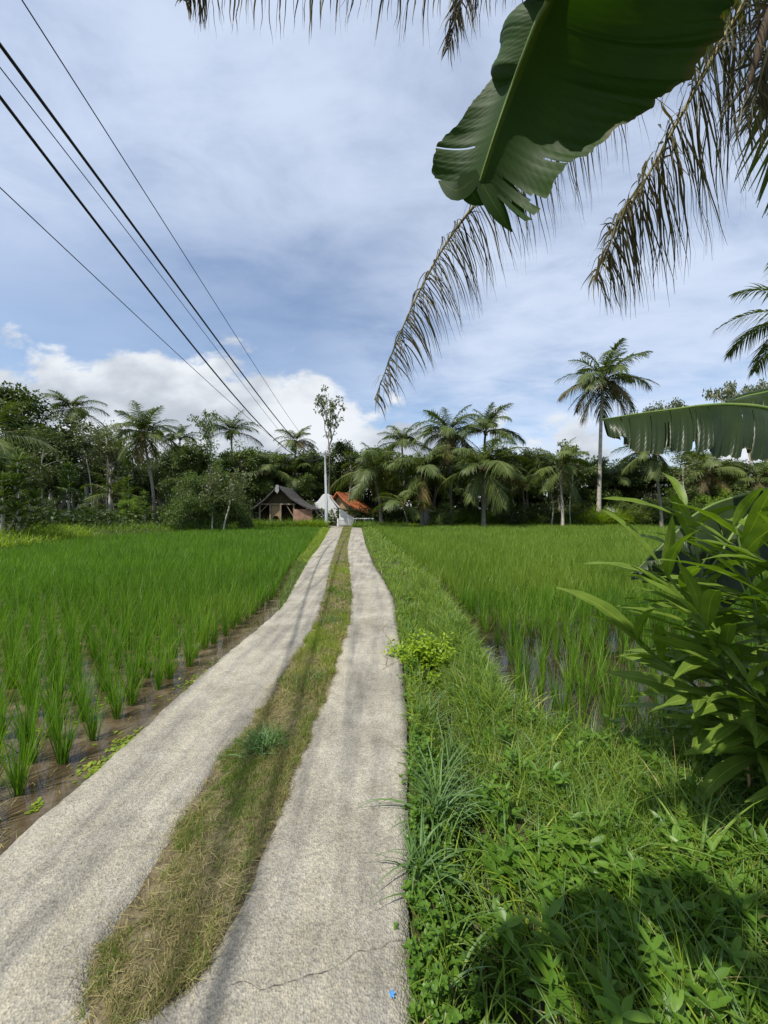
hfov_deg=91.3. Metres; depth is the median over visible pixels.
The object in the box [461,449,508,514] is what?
tree
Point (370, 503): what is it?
bush
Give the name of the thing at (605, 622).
rice plant
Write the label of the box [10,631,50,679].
rice plant
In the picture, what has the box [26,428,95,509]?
tree
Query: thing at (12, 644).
rice plant
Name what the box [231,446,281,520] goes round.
tree
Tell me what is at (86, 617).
rice plant
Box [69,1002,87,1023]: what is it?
grass tuft
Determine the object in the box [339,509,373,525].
garden wall
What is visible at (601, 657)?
rice plant
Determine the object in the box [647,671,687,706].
rice plant
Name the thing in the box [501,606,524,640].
rice plant
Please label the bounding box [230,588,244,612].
rice plant
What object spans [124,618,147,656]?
rice plant
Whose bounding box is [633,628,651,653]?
rice plant
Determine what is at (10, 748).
rice plant
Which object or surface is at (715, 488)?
tree
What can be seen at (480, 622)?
rice plant
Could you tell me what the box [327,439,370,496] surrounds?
tree
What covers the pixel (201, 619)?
rice plant
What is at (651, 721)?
rice plant
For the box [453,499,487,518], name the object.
bush
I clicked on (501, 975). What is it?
grass tuft
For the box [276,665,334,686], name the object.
grass tuft
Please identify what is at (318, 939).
road
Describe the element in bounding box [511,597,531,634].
rice plant
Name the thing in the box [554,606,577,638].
rice plant
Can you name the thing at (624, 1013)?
bank weeds
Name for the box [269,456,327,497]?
coconut palm
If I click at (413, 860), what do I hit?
grass tuft
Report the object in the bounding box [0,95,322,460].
power line
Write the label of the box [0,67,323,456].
power line
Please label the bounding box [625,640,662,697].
rice plant
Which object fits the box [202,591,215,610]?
rice plant
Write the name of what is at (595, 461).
coconut palm
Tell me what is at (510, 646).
rice plant
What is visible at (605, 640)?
rice plant
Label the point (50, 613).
rice plant
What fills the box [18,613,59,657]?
rice plant
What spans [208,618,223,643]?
rice plant
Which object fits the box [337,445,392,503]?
tree
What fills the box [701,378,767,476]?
tree
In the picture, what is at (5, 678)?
rice plant
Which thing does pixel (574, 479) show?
tree
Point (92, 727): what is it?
rice plant
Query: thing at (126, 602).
rice plant
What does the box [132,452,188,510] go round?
tree
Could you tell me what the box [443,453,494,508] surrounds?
tree
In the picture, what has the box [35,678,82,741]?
rice plant
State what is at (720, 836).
grass tuft
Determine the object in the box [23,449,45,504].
sapling
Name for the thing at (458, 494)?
tree
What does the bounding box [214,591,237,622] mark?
rice plant
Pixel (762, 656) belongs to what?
ginger plant
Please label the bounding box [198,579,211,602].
rice plant
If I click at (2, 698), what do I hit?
rice plant
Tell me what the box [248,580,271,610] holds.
rice plant
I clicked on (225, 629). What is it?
rice plant
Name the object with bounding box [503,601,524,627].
rice plant
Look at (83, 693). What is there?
rice plant
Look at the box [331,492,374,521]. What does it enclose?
orange roofed house
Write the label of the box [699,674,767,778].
ginger plant
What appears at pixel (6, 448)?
coconut palm
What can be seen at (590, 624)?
rice plant
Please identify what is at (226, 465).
tree
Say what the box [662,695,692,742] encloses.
rice plant
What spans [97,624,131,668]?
rice plant
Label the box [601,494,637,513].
bush
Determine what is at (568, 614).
rice plant
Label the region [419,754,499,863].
grass tuft
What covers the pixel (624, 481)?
coconut palm
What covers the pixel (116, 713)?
rice plant
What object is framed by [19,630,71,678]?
rice plant
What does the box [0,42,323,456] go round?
power line
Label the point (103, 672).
rice plant
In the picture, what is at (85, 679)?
rice plant
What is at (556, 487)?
tree
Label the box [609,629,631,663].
rice plant
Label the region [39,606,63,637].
rice plant
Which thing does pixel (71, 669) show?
rice plant
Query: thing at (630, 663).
rice plant
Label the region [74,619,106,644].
rice plant
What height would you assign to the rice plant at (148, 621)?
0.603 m
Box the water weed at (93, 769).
[0,578,284,847]
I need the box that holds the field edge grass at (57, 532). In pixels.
[0,486,667,547]
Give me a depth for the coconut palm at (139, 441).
30.78 m
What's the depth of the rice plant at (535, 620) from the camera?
5.63 m
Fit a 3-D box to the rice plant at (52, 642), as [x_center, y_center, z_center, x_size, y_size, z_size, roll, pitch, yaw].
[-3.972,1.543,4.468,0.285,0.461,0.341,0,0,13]
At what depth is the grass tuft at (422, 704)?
3.01 m
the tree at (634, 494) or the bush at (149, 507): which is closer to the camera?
the bush at (149, 507)
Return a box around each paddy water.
[0,544,299,854]
[395,545,767,743]
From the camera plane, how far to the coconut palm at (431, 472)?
38.83 m
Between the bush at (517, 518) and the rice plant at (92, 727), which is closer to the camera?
the rice plant at (92, 727)
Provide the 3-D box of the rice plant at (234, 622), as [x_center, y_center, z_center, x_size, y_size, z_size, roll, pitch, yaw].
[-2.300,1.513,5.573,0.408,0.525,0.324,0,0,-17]
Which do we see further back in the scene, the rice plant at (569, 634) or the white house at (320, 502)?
the white house at (320, 502)
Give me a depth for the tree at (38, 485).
30.46 m
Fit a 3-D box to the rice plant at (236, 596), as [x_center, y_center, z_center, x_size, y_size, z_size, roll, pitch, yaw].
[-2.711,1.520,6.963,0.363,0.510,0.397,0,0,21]
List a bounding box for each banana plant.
[432,0,733,231]
[603,388,767,786]
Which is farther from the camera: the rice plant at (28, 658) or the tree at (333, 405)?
the tree at (333, 405)
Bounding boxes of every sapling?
[21,427,78,504]
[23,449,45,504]
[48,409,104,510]
[84,420,132,509]
[192,466,240,528]
[222,459,256,528]
[339,446,361,514]
[489,470,526,506]
[545,470,573,524]
[556,457,589,522]
[659,453,707,504]
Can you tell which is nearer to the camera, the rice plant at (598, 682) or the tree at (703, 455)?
the rice plant at (598, 682)
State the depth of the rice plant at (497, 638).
4.88 m
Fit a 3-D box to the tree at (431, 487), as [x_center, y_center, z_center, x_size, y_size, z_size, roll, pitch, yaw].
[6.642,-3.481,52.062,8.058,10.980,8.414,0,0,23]
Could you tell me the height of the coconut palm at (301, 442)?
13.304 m
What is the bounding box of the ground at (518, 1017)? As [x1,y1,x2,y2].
[2,519,766,1023]
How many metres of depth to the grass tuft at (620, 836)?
1.64 m
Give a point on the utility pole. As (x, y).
(326, 499)
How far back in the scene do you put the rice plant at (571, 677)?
3.62 m
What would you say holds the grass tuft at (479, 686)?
on the ground at (518, 1017)
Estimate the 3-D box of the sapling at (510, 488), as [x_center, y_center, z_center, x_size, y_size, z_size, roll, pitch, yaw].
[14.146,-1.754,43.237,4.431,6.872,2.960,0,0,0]
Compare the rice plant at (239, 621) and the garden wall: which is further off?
the garden wall
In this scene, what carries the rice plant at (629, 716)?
on the paddy water at (501, 653)
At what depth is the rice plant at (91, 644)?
4.48 m
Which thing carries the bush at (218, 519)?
on the ground at (518, 1017)
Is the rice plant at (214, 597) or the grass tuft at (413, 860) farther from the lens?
the rice plant at (214, 597)
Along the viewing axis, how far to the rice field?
10.69 m
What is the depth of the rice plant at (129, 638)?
4.73 m
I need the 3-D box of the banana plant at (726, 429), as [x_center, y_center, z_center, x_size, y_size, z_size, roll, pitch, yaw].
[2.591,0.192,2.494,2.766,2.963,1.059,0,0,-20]
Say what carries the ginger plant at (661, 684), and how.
on the ground at (518, 1017)
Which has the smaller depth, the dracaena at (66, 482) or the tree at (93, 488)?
the dracaena at (66, 482)
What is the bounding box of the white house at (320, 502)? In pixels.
[314,494,339,524]
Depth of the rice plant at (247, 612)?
6.13 m
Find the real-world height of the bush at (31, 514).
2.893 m
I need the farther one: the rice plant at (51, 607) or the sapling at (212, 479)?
the sapling at (212, 479)
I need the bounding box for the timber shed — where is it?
[247,485,321,522]
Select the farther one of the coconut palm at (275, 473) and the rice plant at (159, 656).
the coconut palm at (275, 473)
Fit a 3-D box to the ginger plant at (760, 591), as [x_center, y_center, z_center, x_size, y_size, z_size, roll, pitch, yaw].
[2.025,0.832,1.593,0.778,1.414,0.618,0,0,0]
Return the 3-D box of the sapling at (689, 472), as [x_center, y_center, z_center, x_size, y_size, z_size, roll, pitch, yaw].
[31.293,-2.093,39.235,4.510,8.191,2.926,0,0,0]
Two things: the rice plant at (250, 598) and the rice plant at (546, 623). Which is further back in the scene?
the rice plant at (250, 598)
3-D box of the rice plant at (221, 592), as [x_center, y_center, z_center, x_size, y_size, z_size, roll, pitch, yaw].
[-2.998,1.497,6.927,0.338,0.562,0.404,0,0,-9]
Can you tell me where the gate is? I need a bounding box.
[337,519,351,525]
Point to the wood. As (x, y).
(116, 500)
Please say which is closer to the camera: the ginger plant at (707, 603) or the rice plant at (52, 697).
the ginger plant at (707, 603)
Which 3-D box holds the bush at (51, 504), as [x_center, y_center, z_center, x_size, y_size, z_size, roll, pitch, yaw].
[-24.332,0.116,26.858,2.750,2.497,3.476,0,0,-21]
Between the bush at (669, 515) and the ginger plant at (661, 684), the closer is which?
the ginger plant at (661, 684)
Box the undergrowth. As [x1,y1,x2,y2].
[0,505,664,529]
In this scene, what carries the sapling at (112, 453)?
on the ground at (518, 1017)
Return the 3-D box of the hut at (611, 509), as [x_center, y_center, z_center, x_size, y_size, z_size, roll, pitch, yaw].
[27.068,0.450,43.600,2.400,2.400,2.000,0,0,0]
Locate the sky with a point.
(293, 175)
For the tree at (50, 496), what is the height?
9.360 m
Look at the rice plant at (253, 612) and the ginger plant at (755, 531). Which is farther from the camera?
the rice plant at (253, 612)
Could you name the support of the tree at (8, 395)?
on the ground at (518, 1017)
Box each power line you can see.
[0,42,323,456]
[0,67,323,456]
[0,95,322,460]
[0,187,313,456]
[21,0,328,454]
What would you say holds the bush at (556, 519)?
on the ground at (518, 1017)
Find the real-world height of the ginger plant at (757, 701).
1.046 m
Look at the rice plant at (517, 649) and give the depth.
4.13 m
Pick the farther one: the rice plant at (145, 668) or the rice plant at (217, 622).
the rice plant at (217, 622)
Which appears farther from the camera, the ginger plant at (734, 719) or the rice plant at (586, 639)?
the rice plant at (586, 639)
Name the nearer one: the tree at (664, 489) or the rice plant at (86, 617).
the rice plant at (86, 617)
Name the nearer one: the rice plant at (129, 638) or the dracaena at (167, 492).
the rice plant at (129, 638)
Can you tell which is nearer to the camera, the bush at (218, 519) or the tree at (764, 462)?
the bush at (218, 519)
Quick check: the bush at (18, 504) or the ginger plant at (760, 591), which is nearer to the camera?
the ginger plant at (760, 591)
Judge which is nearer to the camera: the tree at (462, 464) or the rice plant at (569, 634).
the rice plant at (569, 634)
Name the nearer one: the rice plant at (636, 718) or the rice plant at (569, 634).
the rice plant at (636, 718)
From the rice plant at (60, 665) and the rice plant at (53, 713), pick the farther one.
the rice plant at (60, 665)
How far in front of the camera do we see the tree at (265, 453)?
52.30 m
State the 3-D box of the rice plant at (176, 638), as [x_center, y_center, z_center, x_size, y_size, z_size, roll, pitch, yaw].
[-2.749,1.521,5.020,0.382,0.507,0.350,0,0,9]
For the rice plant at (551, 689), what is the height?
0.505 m
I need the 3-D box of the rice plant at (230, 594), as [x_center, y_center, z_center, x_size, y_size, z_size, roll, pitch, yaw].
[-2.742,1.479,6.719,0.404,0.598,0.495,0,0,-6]
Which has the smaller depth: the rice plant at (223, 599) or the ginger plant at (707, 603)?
the ginger plant at (707, 603)
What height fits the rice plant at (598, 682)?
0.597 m
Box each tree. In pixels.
[0,380,95,506]
[0,446,47,508]
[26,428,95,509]
[28,456,80,507]
[41,421,132,522]
[75,441,129,508]
[88,426,138,510]
[113,465,151,506]
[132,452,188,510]
[147,445,198,495]
[156,438,219,496]
[186,409,220,473]
[189,451,240,499]
[217,439,260,521]
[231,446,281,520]
[243,447,300,498]
[270,457,314,502]
[289,445,341,501]
[311,459,348,502]
[313,384,347,494]
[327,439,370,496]
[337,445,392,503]
[366,450,410,503]
[389,454,433,520]
[406,454,461,507]
[437,464,487,508]
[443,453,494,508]
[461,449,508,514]
[491,445,530,502]
[495,460,553,504]
[505,447,553,507]
[531,454,567,499]
[532,439,600,510]
[554,457,609,501]
[568,464,629,513]
[602,458,645,505]
[603,456,661,507]
[628,397,687,414]
[638,459,730,505]
[669,448,734,486]
[694,458,760,499]
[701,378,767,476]
[725,460,767,491]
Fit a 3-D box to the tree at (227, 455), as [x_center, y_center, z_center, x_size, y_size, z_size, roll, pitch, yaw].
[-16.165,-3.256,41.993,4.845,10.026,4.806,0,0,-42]
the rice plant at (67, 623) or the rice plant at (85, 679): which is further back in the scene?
the rice plant at (67, 623)
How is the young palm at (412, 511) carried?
on the ground at (518, 1017)
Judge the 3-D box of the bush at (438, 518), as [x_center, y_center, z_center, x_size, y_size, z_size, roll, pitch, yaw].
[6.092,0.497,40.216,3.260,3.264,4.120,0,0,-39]
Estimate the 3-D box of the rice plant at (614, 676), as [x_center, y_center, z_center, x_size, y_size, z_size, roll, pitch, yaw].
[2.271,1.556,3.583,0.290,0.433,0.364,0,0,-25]
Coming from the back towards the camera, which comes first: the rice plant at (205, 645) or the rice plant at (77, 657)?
the rice plant at (205, 645)
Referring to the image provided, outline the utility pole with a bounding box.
[323,451,327,526]
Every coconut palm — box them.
[0,401,60,486]
[33,390,109,515]
[98,400,181,522]
[162,424,202,492]
[175,0,767,420]
[204,410,263,491]
[237,450,303,510]
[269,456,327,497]
[273,425,318,503]
[328,441,414,521]
[372,421,430,518]
[381,445,462,525]
[410,404,492,524]
[428,433,533,525]
[456,402,525,507]
[525,437,598,525]
[554,338,659,512]
[576,455,614,485]
[594,463,646,504]
[611,445,692,526]
[670,453,754,499]
[710,461,767,492]
[712,263,767,378]
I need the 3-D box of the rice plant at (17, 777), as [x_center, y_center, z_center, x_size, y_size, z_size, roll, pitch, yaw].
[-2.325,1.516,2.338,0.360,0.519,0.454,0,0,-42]
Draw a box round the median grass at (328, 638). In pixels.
[54,526,353,1023]
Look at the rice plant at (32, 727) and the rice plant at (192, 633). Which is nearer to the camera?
the rice plant at (32, 727)
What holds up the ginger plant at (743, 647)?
on the ground at (518, 1017)
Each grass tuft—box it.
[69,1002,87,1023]
[221,713,294,762]
[258,722,296,745]
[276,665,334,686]
[308,611,352,626]
[356,796,490,913]
[358,732,510,878]
[393,726,487,824]
[401,692,458,731]
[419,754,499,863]
[420,710,479,778]
[428,853,611,1023]
[455,668,501,712]
[519,743,723,961]
[612,777,767,924]
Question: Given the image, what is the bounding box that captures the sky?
[0,0,767,509]
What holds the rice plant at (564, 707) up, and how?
on the paddy water at (501, 653)
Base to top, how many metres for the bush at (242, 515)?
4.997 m
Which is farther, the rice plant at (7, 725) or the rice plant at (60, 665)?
the rice plant at (60, 665)
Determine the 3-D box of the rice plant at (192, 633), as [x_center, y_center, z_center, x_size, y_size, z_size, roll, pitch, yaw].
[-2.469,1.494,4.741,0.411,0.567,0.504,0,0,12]
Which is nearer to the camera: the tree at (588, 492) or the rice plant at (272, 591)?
the rice plant at (272, 591)
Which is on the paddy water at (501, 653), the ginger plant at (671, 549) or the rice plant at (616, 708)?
the rice plant at (616, 708)
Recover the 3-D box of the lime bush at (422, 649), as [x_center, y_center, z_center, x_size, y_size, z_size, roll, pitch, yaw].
[0.414,1.557,4.147,0.827,0.532,0.875,0,0,-39]
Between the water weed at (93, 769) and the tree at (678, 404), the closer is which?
the water weed at (93, 769)
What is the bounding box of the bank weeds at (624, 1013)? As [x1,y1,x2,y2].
[393,592,767,1023]
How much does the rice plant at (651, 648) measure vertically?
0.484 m
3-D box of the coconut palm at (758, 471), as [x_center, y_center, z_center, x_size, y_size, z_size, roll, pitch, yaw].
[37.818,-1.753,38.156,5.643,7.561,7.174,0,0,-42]
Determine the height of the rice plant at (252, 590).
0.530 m
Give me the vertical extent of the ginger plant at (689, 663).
1.230 m
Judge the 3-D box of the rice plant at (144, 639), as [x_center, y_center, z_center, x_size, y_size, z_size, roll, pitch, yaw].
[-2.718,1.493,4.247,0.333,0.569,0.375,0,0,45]
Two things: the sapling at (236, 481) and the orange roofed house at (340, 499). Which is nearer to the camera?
the sapling at (236, 481)
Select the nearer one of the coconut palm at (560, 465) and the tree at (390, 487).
the coconut palm at (560, 465)
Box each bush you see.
[1,484,46,530]
[24,497,66,522]
[74,502,109,521]
[115,495,147,522]
[142,502,172,522]
[160,469,212,528]
[188,463,238,530]
[216,482,254,529]
[361,498,382,519]
[376,495,407,521]
[381,627,460,687]
[426,501,459,525]
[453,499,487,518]
[491,502,537,524]
[521,501,566,523]
[564,500,598,522]
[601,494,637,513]
[624,496,662,523]
[647,485,705,525]
[687,487,733,515]
[717,486,766,501]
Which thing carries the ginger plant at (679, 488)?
on the ground at (518, 1017)
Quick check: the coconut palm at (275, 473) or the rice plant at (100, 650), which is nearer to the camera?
the rice plant at (100, 650)
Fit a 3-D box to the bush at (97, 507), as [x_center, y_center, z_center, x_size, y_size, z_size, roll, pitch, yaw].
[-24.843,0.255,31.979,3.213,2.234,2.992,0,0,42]
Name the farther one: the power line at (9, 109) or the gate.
the gate
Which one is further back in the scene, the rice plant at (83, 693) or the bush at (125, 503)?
the bush at (125, 503)
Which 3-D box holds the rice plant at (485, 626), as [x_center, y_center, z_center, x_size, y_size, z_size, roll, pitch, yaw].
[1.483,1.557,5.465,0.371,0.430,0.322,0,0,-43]
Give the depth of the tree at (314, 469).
47.00 m
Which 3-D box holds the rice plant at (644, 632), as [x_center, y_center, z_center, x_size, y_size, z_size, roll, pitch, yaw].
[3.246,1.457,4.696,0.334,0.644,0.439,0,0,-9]
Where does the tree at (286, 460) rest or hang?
on the ground at (518, 1017)
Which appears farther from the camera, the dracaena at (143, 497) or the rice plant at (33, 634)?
the dracaena at (143, 497)
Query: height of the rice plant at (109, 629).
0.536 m
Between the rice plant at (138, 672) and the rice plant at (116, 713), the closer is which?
the rice plant at (116, 713)
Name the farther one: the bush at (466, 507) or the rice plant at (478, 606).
the bush at (466, 507)
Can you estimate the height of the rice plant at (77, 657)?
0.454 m
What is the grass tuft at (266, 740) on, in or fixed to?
on the ground at (518, 1017)
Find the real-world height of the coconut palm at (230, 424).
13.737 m
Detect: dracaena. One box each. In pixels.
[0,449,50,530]
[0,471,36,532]
[53,460,92,519]
[120,475,141,505]
[135,489,150,523]
[160,485,173,511]
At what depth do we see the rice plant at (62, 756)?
2.62 m
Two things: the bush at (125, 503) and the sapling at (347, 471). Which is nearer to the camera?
the bush at (125, 503)
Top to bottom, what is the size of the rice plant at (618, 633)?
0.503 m
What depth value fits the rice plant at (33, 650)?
4.23 m
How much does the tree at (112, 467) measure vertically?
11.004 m
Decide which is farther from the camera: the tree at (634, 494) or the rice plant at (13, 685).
the tree at (634, 494)
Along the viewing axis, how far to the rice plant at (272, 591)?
7.49 m
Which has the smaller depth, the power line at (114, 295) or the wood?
the power line at (114, 295)
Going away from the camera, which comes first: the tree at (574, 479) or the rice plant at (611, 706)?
the rice plant at (611, 706)
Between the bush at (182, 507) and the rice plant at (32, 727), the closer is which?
the rice plant at (32, 727)
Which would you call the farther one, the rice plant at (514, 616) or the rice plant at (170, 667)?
the rice plant at (514, 616)
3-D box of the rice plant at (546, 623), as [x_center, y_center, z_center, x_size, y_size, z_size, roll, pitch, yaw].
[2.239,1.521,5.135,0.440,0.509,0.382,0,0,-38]
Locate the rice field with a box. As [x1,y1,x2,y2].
[0,522,767,646]
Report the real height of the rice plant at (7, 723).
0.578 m
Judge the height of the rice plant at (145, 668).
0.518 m
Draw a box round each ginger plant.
[556,587,767,754]
[568,510,767,754]
[601,473,767,743]
[621,570,759,728]
[622,561,767,731]
[628,561,767,811]
[652,488,767,723]
[666,621,767,801]
[669,523,767,706]
[687,486,767,706]
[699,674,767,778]
[718,540,767,713]
[734,700,767,782]
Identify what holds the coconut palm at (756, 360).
on the ground at (518, 1017)
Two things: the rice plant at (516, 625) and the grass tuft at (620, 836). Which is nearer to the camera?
the grass tuft at (620, 836)
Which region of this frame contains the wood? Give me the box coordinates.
[3,453,763,520]
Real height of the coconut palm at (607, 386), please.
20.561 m
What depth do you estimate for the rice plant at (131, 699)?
3.40 m
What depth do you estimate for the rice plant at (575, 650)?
4.36 m
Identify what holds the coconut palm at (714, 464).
on the ground at (518, 1017)
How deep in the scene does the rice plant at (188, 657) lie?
4.25 m
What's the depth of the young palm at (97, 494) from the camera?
32.99 m
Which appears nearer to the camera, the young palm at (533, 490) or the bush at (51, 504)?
the bush at (51, 504)
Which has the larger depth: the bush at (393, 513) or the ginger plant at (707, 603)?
the bush at (393, 513)
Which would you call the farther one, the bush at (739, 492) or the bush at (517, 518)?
the bush at (517, 518)
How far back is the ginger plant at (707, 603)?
1.87 m
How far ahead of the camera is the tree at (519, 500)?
52.69 m
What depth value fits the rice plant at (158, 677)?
3.71 m
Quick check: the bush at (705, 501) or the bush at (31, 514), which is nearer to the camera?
the bush at (31, 514)
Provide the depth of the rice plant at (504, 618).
5.41 m
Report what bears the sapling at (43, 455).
on the ground at (518, 1017)
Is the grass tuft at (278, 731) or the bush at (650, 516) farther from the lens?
the bush at (650, 516)
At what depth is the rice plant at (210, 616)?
5.29 m
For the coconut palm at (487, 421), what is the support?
on the ground at (518, 1017)
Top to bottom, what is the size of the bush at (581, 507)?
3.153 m
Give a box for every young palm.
[80,472,144,515]
[371,481,434,525]
[504,467,554,523]
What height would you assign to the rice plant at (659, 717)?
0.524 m
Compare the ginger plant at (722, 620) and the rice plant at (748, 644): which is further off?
the rice plant at (748, 644)
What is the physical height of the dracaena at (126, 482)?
4.392 m
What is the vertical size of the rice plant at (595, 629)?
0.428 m
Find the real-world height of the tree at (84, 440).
11.120 m
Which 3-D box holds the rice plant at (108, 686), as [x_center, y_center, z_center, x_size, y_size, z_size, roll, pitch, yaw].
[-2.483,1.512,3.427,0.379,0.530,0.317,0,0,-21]
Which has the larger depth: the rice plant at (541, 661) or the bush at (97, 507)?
the bush at (97, 507)
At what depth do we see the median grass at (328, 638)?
1.87 m
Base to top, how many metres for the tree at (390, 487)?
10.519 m
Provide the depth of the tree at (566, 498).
50.50 m
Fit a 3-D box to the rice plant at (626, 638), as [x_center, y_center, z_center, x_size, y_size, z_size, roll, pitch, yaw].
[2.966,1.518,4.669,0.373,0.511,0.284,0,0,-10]
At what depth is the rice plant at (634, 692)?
3.40 m
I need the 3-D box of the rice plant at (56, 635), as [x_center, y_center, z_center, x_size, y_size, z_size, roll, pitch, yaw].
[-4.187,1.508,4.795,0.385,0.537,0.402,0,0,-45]
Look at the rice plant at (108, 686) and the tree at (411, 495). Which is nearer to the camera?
the rice plant at (108, 686)
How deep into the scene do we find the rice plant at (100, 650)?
4.29 m
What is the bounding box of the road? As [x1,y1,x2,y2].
[0,526,410,1023]
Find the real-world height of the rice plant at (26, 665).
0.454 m
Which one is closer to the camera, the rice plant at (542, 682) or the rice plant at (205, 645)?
the rice plant at (542, 682)
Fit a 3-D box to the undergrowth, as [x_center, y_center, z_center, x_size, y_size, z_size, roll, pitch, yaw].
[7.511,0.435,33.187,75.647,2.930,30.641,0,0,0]
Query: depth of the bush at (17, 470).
19.00 m
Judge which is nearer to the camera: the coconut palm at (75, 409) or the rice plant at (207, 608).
the rice plant at (207, 608)
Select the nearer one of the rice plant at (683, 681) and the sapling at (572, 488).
the rice plant at (683, 681)
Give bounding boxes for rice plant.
[0,620,28,656]
[0,624,30,664]
[0,629,34,674]
[0,636,36,688]
[0,658,13,699]
[0,665,31,717]
[0,673,36,737]
[0,681,72,764]
[0,690,23,756]
[0,708,34,775]
[0,711,47,796]
[1,682,48,743]
[3,645,59,706]
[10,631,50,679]
[12,662,56,714]
[15,642,55,686]
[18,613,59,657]
[18,618,46,648]
[19,624,48,667]
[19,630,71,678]
[23,607,46,631]
[23,658,82,723]
[28,637,73,689]
[32,597,64,620]
[33,659,76,702]
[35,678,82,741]
[36,623,57,656]
[36,692,85,764]
[38,628,69,665]
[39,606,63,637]
[39,610,72,649]
[45,608,62,630]
[45,649,87,690]
[51,610,91,640]
[51,614,86,648]
[53,620,92,665]
[55,637,89,675]
[57,653,104,704]
[62,666,104,723]
[63,618,87,656]
[66,679,114,741]
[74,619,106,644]
[77,605,96,634]
[80,624,108,658]
[82,621,119,665]
[85,635,122,676]
[89,653,134,703]
[90,644,121,691]
[94,664,135,719]
[96,609,122,648]
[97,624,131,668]
[113,610,145,650]
[115,632,144,674]
[115,652,149,706]
[116,635,149,688]
[119,597,136,616]
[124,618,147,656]
[125,631,160,677]
[128,605,168,650]
[130,620,158,667]
[138,619,168,658]
[143,629,177,667]
[146,641,169,689]
[149,637,191,679]
[152,595,173,620]
[162,611,191,642]
[162,621,188,658]
[166,596,182,623]
[175,610,208,649]
[179,622,209,658]
[179,624,205,667]
[180,608,209,641]
[185,614,215,649]
[187,601,217,633]
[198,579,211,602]
[201,594,214,622]
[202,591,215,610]
[204,604,221,629]
[206,584,223,610]
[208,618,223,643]
[209,595,223,618]
[213,581,225,606]
[214,585,232,613]
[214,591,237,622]
[214,605,234,635]
[218,584,237,605]
[220,599,240,628]
[222,591,237,618]
[228,595,252,624]
[229,584,242,603]
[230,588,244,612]
[236,585,247,610]
[236,597,256,618]
[241,581,255,606]
[243,580,259,602]
[243,588,263,614]
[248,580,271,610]
[254,580,272,606]
[260,580,274,602]
[267,579,277,599]
[471,605,492,632]
[474,595,484,619]
[474,597,490,626]
[484,614,508,645]
[498,601,514,633]
[499,616,523,660]
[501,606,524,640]
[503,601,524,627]
[504,617,528,667]
[506,631,544,680]
[506,641,543,695]
[510,618,530,645]
[510,655,546,705]
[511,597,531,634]
[522,598,542,638]
[525,646,554,696]
[529,600,543,628]
[530,631,552,671]
[531,608,564,639]
[531,612,560,653]
[536,663,589,726]
[540,625,565,660]
[543,658,573,707]
[545,605,571,645]
[548,604,567,633]
[553,635,583,693]
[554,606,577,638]
[555,681,594,731]
[556,600,580,627]
[560,619,587,661]
[562,616,584,653]
[565,635,597,683]
[569,650,605,709]
[571,600,592,639]
[572,632,617,695]
[575,616,594,652]
[575,663,643,735]
[578,621,607,662]
[582,610,606,645]
[582,626,625,681]
[587,659,635,728]
[588,609,600,633]
[590,604,617,639]
[591,611,611,654]
[594,654,629,708]
[608,654,636,693]
[608,658,663,728]
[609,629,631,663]
[610,619,633,653]
[612,613,638,640]
[612,660,644,706]
[617,695,659,740]
[621,637,639,670]
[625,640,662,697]
[628,685,666,738]
[630,604,651,652]
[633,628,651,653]
[640,669,691,725]
[643,616,667,645]
[643,632,677,670]
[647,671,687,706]
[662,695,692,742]
[664,672,696,706]
[669,607,690,636]
[707,662,728,685]
[732,635,759,665]
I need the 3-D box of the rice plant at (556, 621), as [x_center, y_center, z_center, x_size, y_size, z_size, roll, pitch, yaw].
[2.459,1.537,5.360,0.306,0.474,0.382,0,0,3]
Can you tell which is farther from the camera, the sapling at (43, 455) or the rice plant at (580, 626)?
the sapling at (43, 455)
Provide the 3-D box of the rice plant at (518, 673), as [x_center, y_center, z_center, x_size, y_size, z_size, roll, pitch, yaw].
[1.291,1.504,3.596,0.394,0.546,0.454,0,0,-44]
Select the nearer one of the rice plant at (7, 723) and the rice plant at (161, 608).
the rice plant at (7, 723)
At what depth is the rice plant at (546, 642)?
4.63 m
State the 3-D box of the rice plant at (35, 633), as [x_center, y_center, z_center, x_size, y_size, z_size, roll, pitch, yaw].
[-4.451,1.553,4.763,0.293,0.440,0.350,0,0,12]
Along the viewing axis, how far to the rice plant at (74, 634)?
4.53 m
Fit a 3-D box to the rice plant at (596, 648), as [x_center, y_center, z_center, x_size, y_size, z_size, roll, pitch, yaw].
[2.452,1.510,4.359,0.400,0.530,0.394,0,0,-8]
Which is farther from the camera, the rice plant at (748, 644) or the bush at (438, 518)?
the bush at (438, 518)
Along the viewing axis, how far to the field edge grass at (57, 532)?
36.88 m
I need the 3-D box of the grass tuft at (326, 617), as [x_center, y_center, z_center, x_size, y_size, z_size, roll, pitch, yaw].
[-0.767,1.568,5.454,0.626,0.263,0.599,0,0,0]
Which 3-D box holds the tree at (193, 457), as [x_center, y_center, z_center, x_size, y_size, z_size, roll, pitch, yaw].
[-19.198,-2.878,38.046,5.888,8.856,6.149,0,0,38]
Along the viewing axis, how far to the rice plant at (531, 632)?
5.17 m
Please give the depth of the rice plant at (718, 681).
3.57 m
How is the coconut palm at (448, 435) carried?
on the ground at (518, 1017)
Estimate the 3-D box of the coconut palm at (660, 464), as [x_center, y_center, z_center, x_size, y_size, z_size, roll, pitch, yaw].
[25.943,-2.990,36.321,6.614,10.004,6.414,0,0,0]
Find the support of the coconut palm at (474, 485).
on the ground at (518, 1017)
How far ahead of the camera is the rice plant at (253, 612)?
6.39 m

